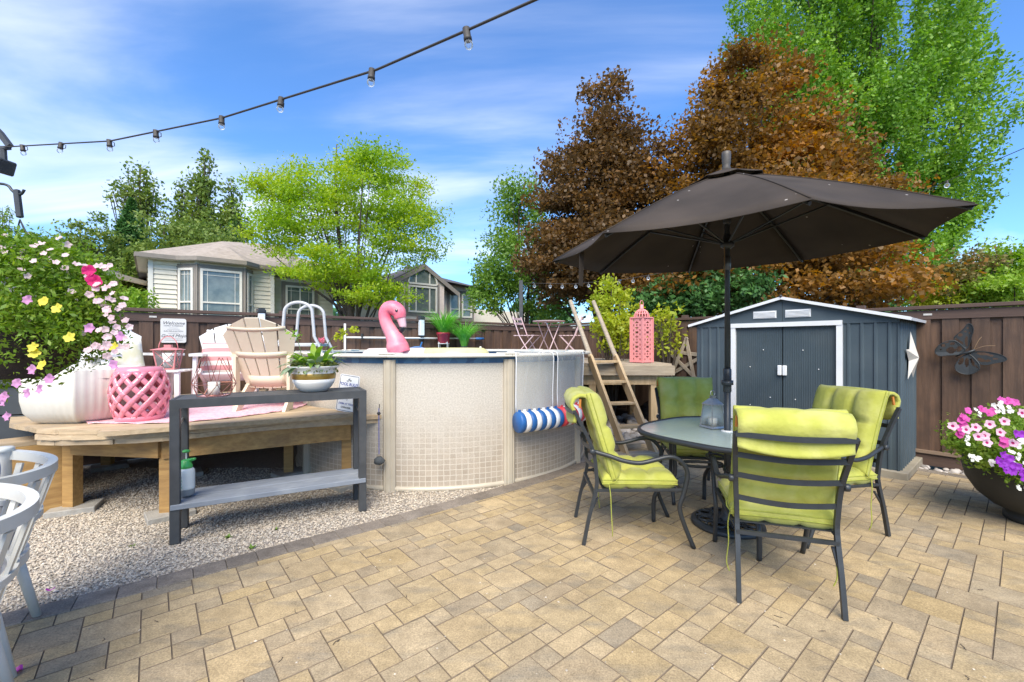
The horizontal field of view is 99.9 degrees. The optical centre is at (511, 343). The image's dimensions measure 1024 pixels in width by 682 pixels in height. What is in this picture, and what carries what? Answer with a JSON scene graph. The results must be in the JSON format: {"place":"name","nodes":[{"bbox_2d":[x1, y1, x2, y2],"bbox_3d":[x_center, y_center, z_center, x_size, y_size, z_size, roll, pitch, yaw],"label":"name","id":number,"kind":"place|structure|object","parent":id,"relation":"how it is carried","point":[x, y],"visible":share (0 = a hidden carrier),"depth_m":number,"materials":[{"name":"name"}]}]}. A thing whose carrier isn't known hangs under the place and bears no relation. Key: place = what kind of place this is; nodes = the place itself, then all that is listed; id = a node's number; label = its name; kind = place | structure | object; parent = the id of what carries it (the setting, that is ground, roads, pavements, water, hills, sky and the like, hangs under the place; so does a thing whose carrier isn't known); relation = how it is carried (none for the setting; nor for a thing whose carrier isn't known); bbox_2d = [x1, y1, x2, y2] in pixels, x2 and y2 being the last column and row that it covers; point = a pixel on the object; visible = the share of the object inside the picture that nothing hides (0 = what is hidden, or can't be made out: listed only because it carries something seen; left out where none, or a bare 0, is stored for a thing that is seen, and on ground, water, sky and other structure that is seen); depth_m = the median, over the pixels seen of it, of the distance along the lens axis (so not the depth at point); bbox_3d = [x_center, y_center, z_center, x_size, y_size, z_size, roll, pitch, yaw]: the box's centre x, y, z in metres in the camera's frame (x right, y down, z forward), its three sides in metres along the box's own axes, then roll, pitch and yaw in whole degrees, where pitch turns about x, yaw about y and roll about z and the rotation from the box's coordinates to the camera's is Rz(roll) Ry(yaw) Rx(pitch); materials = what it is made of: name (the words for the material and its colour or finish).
{"place":"outdoors","nodes":[
{"label":"outdoors","id":0,"kind":"place"},
{"bbox_2d":[0,423,596,612],"bbox_3d":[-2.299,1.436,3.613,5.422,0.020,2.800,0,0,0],"label":"gravel","id":1,"kind":"structure","parent":0,"point":[98,540],"depth_m":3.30,"materials":[{"name":"gravel"}]},
{"bbox_2d":[0,129,16,176],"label":"flood lamp","id":2,"kind":"object","parent":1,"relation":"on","point":[7,167],"visible":0.97,"depth_m":4.19,"materials":[{"name":"grey metal"}]},
{"bbox_2d":[4,0,537,155],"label":"string lights","id":3,"kind":"object","parent":2,"relation":"hanging from","point":[465,32],"visible":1,"depth_m":2.58,"materials":[{"name":"black"}]},
{"bbox_2d":[0,380,36,438],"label":"storage box","id":4,"kind":"object","parent":1,"relation":"on","point":[12,407],"visible":0.03,"depth_m":3.89,"materials":[{"name":"plastic"}]},
{"bbox_2d":[0,435,61,512],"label":"deck step","id":5,"kind":"object","parent":1,"relation":"on","point":[53,498],"depth_m":3.64,"materials":[{"name":"wood"}]},
{"bbox_2d":[9,388,381,525],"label":"timber deck","id":6,"kind":"structure","parent":1,"relation":"on","point":[108,443],"depth_m":3.67,"materials":[{"name":"wood"}]},
{"bbox_2d":[83,326,184,399],"bbox_3d":[-4.307,0.204,4.755,0.967,0.913,0.730,0,0,22],"label":"garden chair","id":7,"kind":"object","parent":6,"relation":"on","point":[136,337],"visible":0.09,"depth_m":4.83,"materials":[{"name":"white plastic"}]},
{"bbox_2d":[71,350,96,365],"bbox_3d":[-4.420,0.220,4.460,0.120,0.380,0.400,-16,-7,27],"label":"leaf cushion","id":8,"kind":"object","parent":7,"relation":"on","point":[81,363],"visible":0.09,"depth_m":4.43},
{"bbox_2d":[96,341,144,365],"bbox_3d":[-4.240,0.160,4.660,0.130,0.420,0.420,-22,-10,26],"label":"pale cushion","id":9,"kind":"object","parent":7,"relation":"on","point":[133,356],"visible":0.38,"depth_m":4.70,"materials":[{"name":"fabric"}]},
{"bbox_2d":[85,402,306,423],"bbox_3d":[-3.155,0.652,4.375,1.910,0.016,1.673,0,0,0],"label":"deck rug","id":10,"kind":"object","parent":6,"relation":"on","point":[208,413],"visible":0.46,"depth_m":4.11,"materials":[{"name":"fabric"}]},
{"bbox_2d":[18,365,141,423],"bbox_3d":[-3.760,0.434,3.800,0.825,0.452,0.720,0,0,-4],"label":"ribbed planter","id":11,"kind":"object","parent":10,"relation":"on","point":[79,395],"visible":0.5,"depth_m":3.49,"materials":[{"name":"ceramic"}]},
{"bbox_2d":[107,366,170,421],"bbox_3d":[-3.243,0.429,3.752,0.421,0.462,0.421,0,0,0],"label":"garden stool","id":12,"kind":"object","parent":10,"relation":"on","point":[158,378],"visible":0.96,"depth_m":3.62,"materials":[{"name":"pink ceramic"}]},
{"bbox_2d":[139,368,192,405],"bbox_3d":[-3.692,0.467,4.620,0.400,0.384,0.392,0,0,-10],"label":"side table","id":13,"kind":"object","parent":10,"relation":"on","point":[176,382],"visible":0.29,"depth_m":4.48,"materials":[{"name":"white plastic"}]},
{"bbox_2d":[150,336,185,369],"bbox_3d":[-3.692,0.093,4.620,0.236,0.360,0.236,0,0,-20],"label":"hurricane lantern","id":14,"kind":"object","parent":13,"relation":"on","point":[159,359],"visible":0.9,"depth_m":4.59,"materials":[{"name":"paint"}]},
{"bbox_2d":[189,324,263,393],"bbox_3d":[-3.327,0.204,5.101,0.730,0.913,0.967,0,0,-30],"label":"garden chair","id":15,"kind":"object","parent":10,"relation":"on","point":[208,335],"visible":0.34,"depth_m":5.04,"materials":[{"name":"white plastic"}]},
{"bbox_2d":[200,342,231,372],"bbox_3d":[-3.330,0.160,4.930,0.400,0.380,0.130,0,-20,-22],"label":"striped cushion","id":16,"kind":"object","parent":15,"relation":"on","point":[214,351],"visible":0.54,"depth_m":4.87,"materials":[{"name":"fabric"}]},
{"bbox_2d":[223,317,307,411],"bbox_3d":[-2.497,0.204,4.566,0.730,0.913,0.967,0,0,-2],"label":"garden chair","id":17,"kind":"object","parent":10,"relation":"on","point":[255,364],"visible":0.75,"depth_m":4.25,"materials":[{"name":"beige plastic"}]},
{"bbox_2d":[265,301,333,390],"bbox_3d":[-2.864,0.178,5.897,1.189,1.497,0.540,0,0,-7],"label":"pool ladder","id":18,"kind":"object","parent":6,"relation":"attached to","point":[310,306],"visible":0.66,"depth_m":5.68,"materials":[{"name":"metal"}]},
{"bbox_2d":[336,374,359,411],"bbox_3d":[-1.599,0.480,4.187,0.267,0.377,0.037,0,0,19],"label":"pool rules sign","id":19,"kind":"object","parent":6,"relation":"on","point":[346,405],"visible":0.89,"depth_m":4.19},
{"bbox_2d":[169,387,366,544],"bbox_3d":[-1.932,0.917,3.541,1.350,1.035,0.380,0,0,-28],"label":"potting bench","id":20,"kind":"object","parent":1,"relation":"on","point":[180,506],"visible":0.98,"depth_m":3.40,"materials":[{"name":"paint"}]},
{"bbox_2d":[181,449,195,496],"bbox_3d":[-2.448,0.962,3.222,0.108,0.338,0.120,0,0,30],"label":"pump sprayer","id":21,"kind":"object","parent":20,"relation":"on","point":[187,478],"visible":0.66,"depth_m":3.20,"materials":[{"name":"plastic"}]},
{"bbox_2d":[191,358,235,396],"bbox_3d":[-2.305,0.253,3.326,0.314,0.296,0.273,0,0,-12],"label":"wire lantern","id":22,"kind":"object","parent":20,"relation":"on","point":[213,388],"visible":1,"depth_m":3.29,"materials":[{"name":"metal"}]},
{"bbox_2d":[277,326,359,391],"bbox_3d":[-1.651,0.122,3.671,0.649,0.558,0.613,0,0,-23],"label":"plant bowl","id":23,"kind":"object","parent":20,"relation":"on","point":[314,371],"visible":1,"depth_m":3.55,"materials":[{"name":"white ceramic"}]},
{"bbox_2d":[6,307,546,464],"bbox_3d":[-3.443,0.470,6.486,11.071,1.930,0.150,0,0,-40],"label":"yard fence","id":24,"kind":"object","parent":1,"relation":"on","point":[146,328],"visible":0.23,"depth_m":6.65,"materials":[{"name":"brown wood"}]},
{"bbox_2d":[160,318,185,342],"bbox_3d":[-4.413,-0.174,5.606,0.266,0.315,0.010,0,0,-40],"label":"welcome sign","id":25,"kind":"object","parent":24,"relation":"attached to","point":[175,329],"visible":0.98,"depth_m":5.60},
{"bbox_2d":[343,334,483,339],"bbox_3d":[-1.658,-0.128,7.867,2.814,0.090,0.058,0,0,-40],"label":"pool pole","id":26,"kind":"object","parent":24,"relation":"hanging from","point":[363,337],"visible":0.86,"depth_m":7.73,"materials":[{"name":"white paint"}]},
{"bbox_2d":[416,316,424,336],"bbox_3d":[-1.670,-0.323,7.878,0.105,0.385,0.148,0,0,-40],"label":"post lamp","id":27,"kind":"object","parent":24,"relation":"attached to","point":[420,330],"visible":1,"depth_m":7.83,"materials":[{"name":"white metal"}]},
{"bbox_2d":[294,349,589,492],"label":"swimming pool","id":28,"kind":"structure","parent":1,"relation":"on","point":[445,422],"depth_m":4.28,"materials":[{"name":"beige plastic"}]},
{"bbox_2d":[374,404,384,464],"bbox_3d":[-1.271,0.872,4.132,0.110,0.584,0.090,0,0,0],"label":"rope weight","id":29,"kind":"object","parent":28,"relation":"hanging from","point":[379,460],"visible":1,"depth_m":4.13,"materials":[{"name":"metal"}]},
{"bbox_2d":[363,301,424,353],"bbox_3d":[-1.300,-0.096,5.547,1.261,0.823,1.247,0,0,0],"label":"flamingo float","id":30,"kind":"object","parent":28,"relation":"on","point":[397,342],"visible":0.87,"depth_m":4.99,"materials":[{"name":"plastic"}]},
{"bbox_2d":[423,346,488,353],"bbox_3d":[-0.720,0.160,5.350,0.901,0.261,0.901,0,0,0],"label":"ring float","id":31,"kind":"object","parent":28,"relation":"on","point":[452,350],"visible":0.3,"depth_m":5.00,"materials":[{"name":"yellow plastic"}]},
{"bbox_2d":[444,319,489,347],"bbox_3d":[-0.882,-0.198,8.012,1.254,0.582,1.241,0,0,0],"label":"grass tuft","id":32,"kind":"object","parent":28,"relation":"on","point":[464,335],"visible":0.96,"depth_m":7.88,"materials":[{"name":"green plant"}]},
{"bbox_2d":[508,351,564,432],"bbox_3d":[0.222,0.483,4.518,0.565,0.820,0.407,0,0,-35],"label":"hammock float","id":33,"kind":"object","parent":28,"relation":"hanging from","point":[534,419],"visible":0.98,"depth_m":4.34,"materials":[{"name":"white"}]},
{"bbox_2d":[541,350,585,426],"bbox_3d":[0.649,0.483,4.937,0.413,0.820,0.677,0,0,37],"label":"hammock float","id":34,"kind":"object","parent":28,"relation":"hanging from","point":[579,412],"visible":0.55,"depth_m":4.71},
{"bbox_2d":[519,280,522,322],"bbox_3d":[0.204,-0.010,9.750,0.085,2.860,0.085,0,0,0],"label":"light post","id":35,"kind":"object","parent":1,"relation":"on","point":[520,299],"visible":0.42,"depth_m":9.71,"materials":[{"name":"grey metal"}]},
{"bbox_2d":[533,148,1023,287],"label":"string lights","id":36,"kind":"object","parent":35,"relation":"hanging from","point":[947,181],"visible":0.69,"depth_m":8.61,"materials":[{"name":"black"}]},
{"bbox_2d":[0,0,1023,325],"label":"sky","id":37,"kind":"structure","parent":0,"point":[71,70],"materials":[{"name":"blue"}]},
{"bbox_2d":[1,422,1023,681],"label":"patio","id":38,"kind":"structure","parent":0,"point":[609,602],"depth_m":2.35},
{"bbox_2d":[0,182,25,195],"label":"plant hook","id":39,"kind":"object","parent":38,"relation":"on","point":[11,189],"visible":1,"depth_m":1.90,"materials":[{"name":"black metal"}]},
{"bbox_2d":[0,189,138,420],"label":"hanging basket","id":40,"kind":"object","parent":39,"relation":"hanging from","point":[61,331],"visible":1,"depth_m":1.80,"materials":[{"name":"green plant"}]},
{"bbox_2d":[0,483,39,681],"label":"spindle chair","id":41,"kind":"object","parent":38,"relation":"on","point":[21,518],"visible":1,"depth_m":1.53,"materials":[{"name":"plastic"}]},
{"bbox_2d":[0,445,57,677],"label":"spindle chair","id":42,"kind":"object","parent":38,"relation":"on","point":[47,470],"visible":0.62,"depth_m":2.15,"materials":[{"name":"plastic"}]},
{"bbox_2d":[88,477,985,679],"bbox_3d":[1.339,1.417,3.274,6.605,0.007,3.044,0,0,-43],"label":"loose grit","id":43,"kind":"object","parent":38,"relation":"on","point":[558,601],"visible":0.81,"depth_m":2.14,"materials":[{"name":"gravel"}]},
{"bbox_2d":[569,300,657,455],"bbox_3d":[1.376,0.378,6.137,0.449,2.169,1.726,0,0,-18],"label":"timber ladder","id":44,"kind":"object","parent":38,"relation":"on","point":[632,402],"visible":0.89,"depth_m":5.96,"materials":[{"name":"brown wood"}]},
{"bbox_2d":[593,441,640,449],"bbox_3d":[1.429,1.395,5.871,0.700,0.070,0.140,0,0,-20],"label":"timber sleeper","id":45,"kind":"object","parent":38,"relation":"on","point":[635,444],"visible":0.4,"depth_m":5.88,"materials":[{"name":"grey wood"}]},
{"bbox_2d":[588,413,659,443],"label":"rubble rocks","id":46,"kind":"object","parent":38,"relation":"on","point":[625,418],"visible":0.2,"depth_m":6.63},
{"bbox_2d":[582,273,645,413],"bbox_3d":[1.807,0.075,7.484,1.059,2.695,0.897,0,0,23],"label":"lime shrub","id":47,"kind":"object","parent":46,"relation":"on","point":[618,326],"visible":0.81,"depth_m":7.40,"materials":[{"name":"green plant"}]},
{"bbox_2d":[646,301,687,376],"bbox_3d":[2.578,0.354,7.225,0.603,2.134,0.670,0,0,-45],"label":"lime shrub","id":48,"kind":"object","parent":46,"relation":"on","point":[662,351],"visible":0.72,"depth_m":7.15,"materials":[{"name":"green plant"}]},
{"bbox_2d":[583,358,674,431],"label":"raised deck","id":49,"kind":"structure","parent":38,"relation":"on","point":[653,370],"depth_m":6.40,"materials":[{"name":"brown wood"}]},
{"bbox_2d":[512,316,540,348],"bbox_3d":[0.270,-0.108,7.950,0.458,0.810,0.418,0,0,25],"label":"bistro chair","id":50,"kind":"object","parent":49,"relation":"on","point":[514,319],"visible":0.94,"depth_m":7.92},
{"bbox_2d":[533,320,564,349],"bbox_3d":[0.680,-0.067,7.950,0.600,0.723,0.600,0,0,-30],"label":"bistro table","id":51,"kind":"object","parent":49,"relation":"on","point":[547,321],"visible":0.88,"depth_m":7.83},
{"bbox_2d":[559,316,583,349],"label":"bistro chair","id":52,"kind":"object","parent":49,"relation":"on","point":[572,339],"visible":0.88,"depth_m":7.81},
{"bbox_2d":[630,300,653,362],"bbox_3d":[1.990,-0.189,6.600,0.252,0.973,0.252,0,0,-34],"label":"fretwork lantern","id":53,"kind":"object","parent":49,"relation":"on","point":[640,324],"visible":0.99,"depth_m":6.54,"materials":[{"name":"pink paint"}]},
{"bbox_2d":[564,385,695,548],"bbox_3d":[0.848,0.884,3.275,0.878,1.084,0.640,0,0,2],"label":"patio chair","id":54,"kind":"object","parent":38,"relation":"on","point":[612,470],"visible":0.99,"depth_m":3.03,"materials":[{"name":"fabric"}]},
{"bbox_2d":[616,450,663,457],"bbox_3d":[1.525,1.395,5.404,0.750,0.070,0.140,0,0,-9],"label":"timber sleeper","id":55,"kind":"object","parent":38,"relation":"on","point":[643,452],"visible":0.26,"depth_m":5.37,"materials":[{"name":"grey wood"}]},
{"bbox_2d":[640,400,648,421],"bbox_3d":[2.420,1.190,7.268,0.511,0.479,0.505,0,0,-40],"label":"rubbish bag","id":56,"kind":"object","parent":38,"relation":"on","point":[644,407],"visible":0.08,"depth_m":7.19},
{"bbox_2d":[655,377,731,504],"bbox_3d":[1.756,0.884,4.175,0.640,1.084,0.878,0,0,8],"label":"patio chair","id":57,"kind":"object","parent":38,"relation":"on","point":[683,396],"visible":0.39,"depth_m":4.34,"materials":[{"name":"fabric"}]},
{"bbox_2d":[637,416,761,561],"bbox_3d":[1.690,1.048,3.375,1.231,0.745,1.231,0,0,-38],"label":"patio table","id":58,"kind":"object","parent":38,"relation":"on","point":[687,431],"visible":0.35,"depth_m":3.33,"materials":[{"name":"glass"}]},
{"bbox_2d":[699,390,723,428],"bbox_3d":[1.643,0.528,3.521,0.148,0.302,0.148,0,0,-18],"label":"table lantern","id":59,"kind":"object","parent":58,"relation":"on","point":[712,414],"visible":0.96,"depth_m":3.52,"materials":[{"name":"glass"}]},
{"bbox_2d":[690,494,766,539],"bbox_3d":[1.690,1.263,3.375,0.536,0.306,0.536,0,0,0],"label":"parasol stand","id":60,"kind":"object","parent":38,"relation":"on","point":[709,514],"visible":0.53,"depth_m":3.29,"materials":[{"name":"black metal"}]},
{"bbox_2d":[553,150,978,472],"bbox_3d":[1.679,-0.060,3.380,2.520,2.900,2.522,0,0,-12],"label":"parasol","id":61,"kind":"object","parent":60,"relation":"in","point":[727,218],"visible":1,"depth_m":3.35,"materials":[{"name":"fabric"}]},
{"bbox_2d":[711,405,860,620],"bbox_3d":[1.585,0.884,2.606,0.640,1.084,0.878,0,0,18],"label":"patio chair","id":62,"kind":"object","parent":38,"relation":"on","point":[786,463],"visible":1,"depth_m":2.32,"materials":[{"name":"fabric"}]},
{"bbox_2d":[688,295,926,480],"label":"garden shed","id":63,"kind":"structure","parent":38,"relation":"on","point":[852,347],"depth_m":5.14,"materials":[{"name":"grey metal"}]},
{"bbox_2d":[736,327,781,407],"bbox_3d":[3.196,0.556,5.588,0.035,1.547,0.553,0,0,-40],"label":"door","id":64,"kind":"structure","parent":63,"relation":"in","point":[758,349],"depth_m":5.59,"materials":[{"name":"metal"}]},
{"bbox_2d":[782,325,835,409],"bbox_3d":[3.557,0.556,5.158,0.035,1.547,0.553,0,0,-40],"label":"door","id":65,"kind":"structure","parent":63,"relation":"in","point":[809,352],"depth_m":5.19,"materials":[{"name":"metal"}]},
{"bbox_2d":[906,331,918,377],"bbox_3d":[4.462,0.122,4.767,0.552,0.525,0.074,0,0,-40],"label":"star ornament","id":66,"kind":"object","parent":63,"relation":"hanging from","point":[913,356],"visible":1,"depth_m":4.73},
{"bbox_2d":[807,384,901,548],"bbox_3d":[2.405,0.884,3.349,0.878,1.084,0.640,0,0,-12],"label":"patio chair","id":67,"kind":"object","parent":38,"relation":"on","point":[869,410],"visible":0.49,"depth_m":3.16,"materials":[{"name":"fabric"}]},
{"bbox_2d":[934,396,1023,524],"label":"flower bowl","id":68,"kind":"object","parent":38,"relation":"on","point":[990,450],"visible":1,"depth_m":3.29,"materials":[{"name":"plant"}]},
{"bbox_2d":[83,420,949,470],"bbox_3d":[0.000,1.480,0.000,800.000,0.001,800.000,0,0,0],"label":"ground","id":69,"kind":"structure","parent":0,"point":[933,467],"depth_m":5.15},
{"bbox_2d":[0,205,19,236],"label":"green tree","id":70,"kind":"object","parent":69,"relation":"on","point":[4,217],"visible":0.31,"depth_m":29.99,"materials":[{"name":"green plant"}]},
{"bbox_2d":[1,256,146,302],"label":"house","id":71,"kind":"structure","parent":69,"relation":"on","point":[141,282],"depth_m":14.87,"materials":[{"name":"paint"}]},
{"bbox_2d":[37,211,132,268],"bbox_3d":[-19.198,-2.245,18.948,4.106,7.363,3.638,0,0,0],"label":"green tree","id":72,"kind":"object","parent":69,"relation":"on","point":[108,243],"visible":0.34,"depth_m":18.82,"materials":[{"name":"green plant"}]},
{"bbox_2d":[105,196,154,271],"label":"conifer tree","id":73,"kind":"object","parent":69,"relation":"on","point":[124,227],"visible":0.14,"depth_m":20.73,"materials":[{"name":"green plant"}]},
{"bbox_2d":[118,248,146,306],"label":"conifer tree","id":74,"kind":"object","parent":69,"relation":"on","point":[128,264],"visible":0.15,"depth_m":15.43,"materials":[{"name":"green plant"}]},
{"bbox_2d":[106,284,159,312],"bbox_3d":[-10.710,-0.120,11.963,1.378,3.080,0.917,0,0,0],"label":"bush","id":75,"kind":"object","parent":69,"relation":"on","point":[138,301],"visible":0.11,"depth_m":11.82,"materials":[{"name":"green plant"}]},
{"bbox_2d":[102,155,177,236],"bbox_3d":[-19.023,-4.001,21.986,2.675,10.843,2.919,0,0,0],"label":"sparse tree","id":76,"kind":"object","parent":69,"relation":"on","point":[145,198],"visible":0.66,"depth_m":21.75,"materials":[{"name":"green plant"}]},
{"bbox_2d":[81,210,252,275],"bbox_3d":[-15.619,-2.281,19.615,7.648,7.441,4.765,0,0,-35],"label":"green tree","id":77,"kind":"object","parent":69,"relation":"on","point":[177,231],"visible":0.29,"depth_m":19.18,"materials":[{"name":"green plant"}]},
{"bbox_2d":[161,175,195,236],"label":"sparse tree","id":78,"kind":"object","parent":69,"relation":"on","point":[179,206],"visible":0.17,"depth_m":22.32,"materials":[{"name":"green plant"}]},
{"bbox_2d":[180,147,228,245],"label":"sparse tree","id":79,"kind":"object","parent":69,"relation":"on","point":[203,206],"visible":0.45,"depth_m":21.73,"materials":[{"name":"green plant"}]},
{"bbox_2d":[208,176,262,242],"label":"sparse tree","id":80,"kind":"object","parent":69,"relation":"on","point":[229,213],"visible":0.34,"depth_m":22.26,"materials":[{"name":"green plant"}]},
{"bbox_2d":[134,241,373,318],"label":"house","id":81,"kind":"structure","parent":69,"relation":"on","point":[224,276],"depth_m":14.18,"materials":[{"name":"plastic"}]},
{"bbox_2d":[176,263,197,313],"bbox_3d":[-10.306,-1.629,13.593,0.772,1.820,0.062,0,0,6],"label":"window","id":82,"kind":"structure","parent":81,"relation":"in","point":[185,275],"depth_m":13.60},
{"bbox_2d":[195,263,246,315],"bbox_3d":[-9.449,-1.629,13.995,1.396,1.820,0.062,0,0,-40],"label":"window","id":83,"kind":"structure","parent":81,"relation":"in","point":[220,288],"depth_m":13.99,"materials":[{"name":"glass"}]},
{"bbox_2d":[244,268,252,311],"bbox_3d":[-8.966,-1.629,14.710,0.062,1.820,0.680,0,0,-10],"label":"window","id":84,"kind":"structure","parent":81,"relation":"in","point":[249,273],"depth_m":14.57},
{"bbox_2d":[281,281,317,318],"bbox_3d":[-8.038,-1.509,16.316,1.267,1.640,0.062,0,0,-40],"label":"window","id":85,"kind":"structure","parent":81,"relation":"in","point":[290,291],"depth_m":16.25,"materials":[{"name":"glass"}]},
{"bbox_2d":[221,131,454,320],"bbox_3d":[-5.395,-2.532,13.938,7.041,7.968,4.788,0,0,0],"label":"locust tree","id":86,"kind":"object","parent":69,"relation":"on","point":[291,195],"visible":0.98,"depth_m":13.43,"materials":[{"name":"green plant"}]},
{"bbox_2d":[333,264,524,325],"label":"house","id":87,"kind":"structure","parent":69,"relation":"on","point":[440,293],"depth_m":18.57,"materials":[{"name":"paint"}]},
{"bbox_2d":[405,281,439,316],"bbox_3d":[-3.767,-1.885,18.184,1.609,1.397,0.062,0,0,-40],"label":"window","id":88,"kind":"structure","parent":87,"relation":"in","point":[431,293],"depth_m":18.23,"materials":[{"name":"glass"}]},
{"bbox_2d":[408,269,437,285],"bbox_3d":[-3.764,-2.303,18.181,1.396,1.791,0.068,0,0,-40],"label":"arched window","id":89,"kind":"structure","parent":87,"relation":"in","point":[423,277],"depth_m":18.22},
{"bbox_2d":[447,291,461,320],"bbox_3d":[-2.655,-1.794,19.915,0.811,1.382,0.062,0,0,-40],"label":"window","id":90,"kind":"structure","parent":87,"relation":"in","point":[453,301],"depth_m":19.93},
{"bbox_2d":[460,291,473,320],"bbox_3d":[-2.140,-1.794,20.344,0.832,1.382,0.062,0,0,-40],"label":"window","id":91,"kind":"structure","parent":87,"relation":"in","point":[467,315],"depth_m":20.34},
{"bbox_2d":[461,164,580,326],"bbox_3d":[0.424,-2.396,15.010,4.216,7.650,3.629,0,0,0],"label":"green tree","id":92,"kind":"object","parent":69,"relation":"on","point":[495,277],"visible":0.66,"depth_m":14.44,"materials":[{"name":"green plant"}]},
{"bbox_2d":[511,65,692,325],"bbox_3d":[2.473,-3.077,11.557,5.039,9.006,4.684,0,0,0],"label":"bronze maple","id":93,"kind":"object","parent":69,"relation":"on","point":[611,158],"visible":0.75,"depth_m":11.08,"materials":[{"name":"brown plant"}]},
{"bbox_2d":[333,299,967,326],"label":"trees","id":94,"kind":"object","parent":69,"relation":"on","point":[564,318],"visible":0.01,"depth_m":32.02,"materials":[{"name":"green plant"}]},
{"bbox_2d":[624,265,789,320],"bbox_3d":[4.068,-0.154,9.287,3.166,3.163,2.853,0,0,0],"label":"dark shrub","id":95,"kind":"object","parent":69,"relation":"on","point":[710,299],"visible":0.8,"depth_m":8.61,"materials":[{"name":"green plant"}]},
{"bbox_2d":[546,301,1023,470],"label":"yard fence","id":96,"kind":"object","parent":69,"relation":"on","point":[943,386],"visible":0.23,"depth_m":4.97,"materials":[{"name":"brown wood"}]},
{"bbox_2d":[671,337,696,376],"bbox_3d":[2.963,0.239,7.356,0.038,0.719,0.731,0,0,-40],"label":"wooden star","id":97,"kind":"object","parent":96,"relation":"attached to","point":[691,362],"visible":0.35,"depth_m":7.32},
{"bbox_2d":[935,323,1006,374],"bbox_3d":[5.067,0.056,4.763,0.051,0.571,0.550,0,0,-43],"label":"metal butterfly","id":98,"kind":"object","parent":96,"relation":"attached to","point":[970,369],"visible":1,"depth_m":4.78,"materials":[{"name":"black metal"}]},
{"bbox_2d":[604,18,988,321],"bbox_3d":[5.687,-2.876,10.009,7.194,8.636,5.927,0,0,0],"label":"bronze maple","id":99,"kind":"object","parent":69,"relation":"on","point":[709,134],"visible":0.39,"depth_m":9.39,"materials":[{"name":"brown plant"}]},
{"bbox_2d":[717,0,1023,307],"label":"katsura tree","id":100,"kind":"object","parent":69,"relation":"on","point":[906,107],"visible":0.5,"depth_m":12.30,"materials":[{"name":"green plant"}]},
{"bbox_2d":[919,464,964,474],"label":"river rocks","id":101,"kind":"object","parent":69,"relation":"on","point":[946,470],"visible":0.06,"depth_m":4.81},
{"bbox_2d":[903,273,993,310],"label":"lime tree","id":102,"kind":"object","parent":69,"relation":"on","point":[935,300],"visible":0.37,"depth_m":10.54,"materials":[{"name":"green plant"}]},
{"bbox_2d":[925,243,1015,308],"bbox_3d":[11.005,-0.495,10.528,1.829,3.836,1.501,0,0,0],"label":"mottled tree","id":103,"kind":"object","parent":69,"relation":"on","point":[960,264],"visible":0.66,"depth_m":10.25,"materials":[{"name":"green plant"}]},
{"bbox_2d":[947,235,1023,307],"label":"bright tree","id":104,"kind":"object","parent":69,"relation":"on","point":[1006,284],"visible":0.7,"depth_m":10.09,"materials":[{"name":"green plant"}]},
{"bbox_3d":[-1.270,0.016,7.985,0.220,0.155,0.220,0,0,0],"label":"wire stand","id":105,"kind":"object","parent":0,"visible":0},
{"bbox_2d":[422,306,466,342],"bbox_3d":[-1.279,-0.368,7.972,1.264,0.732,1.242,0,0,0],"label":"grass pot","id":106,"kind":"object","parent":105,"relation":"on","point":[443,335],"depth_m":7.87,"materials":[{"name":"plant"}]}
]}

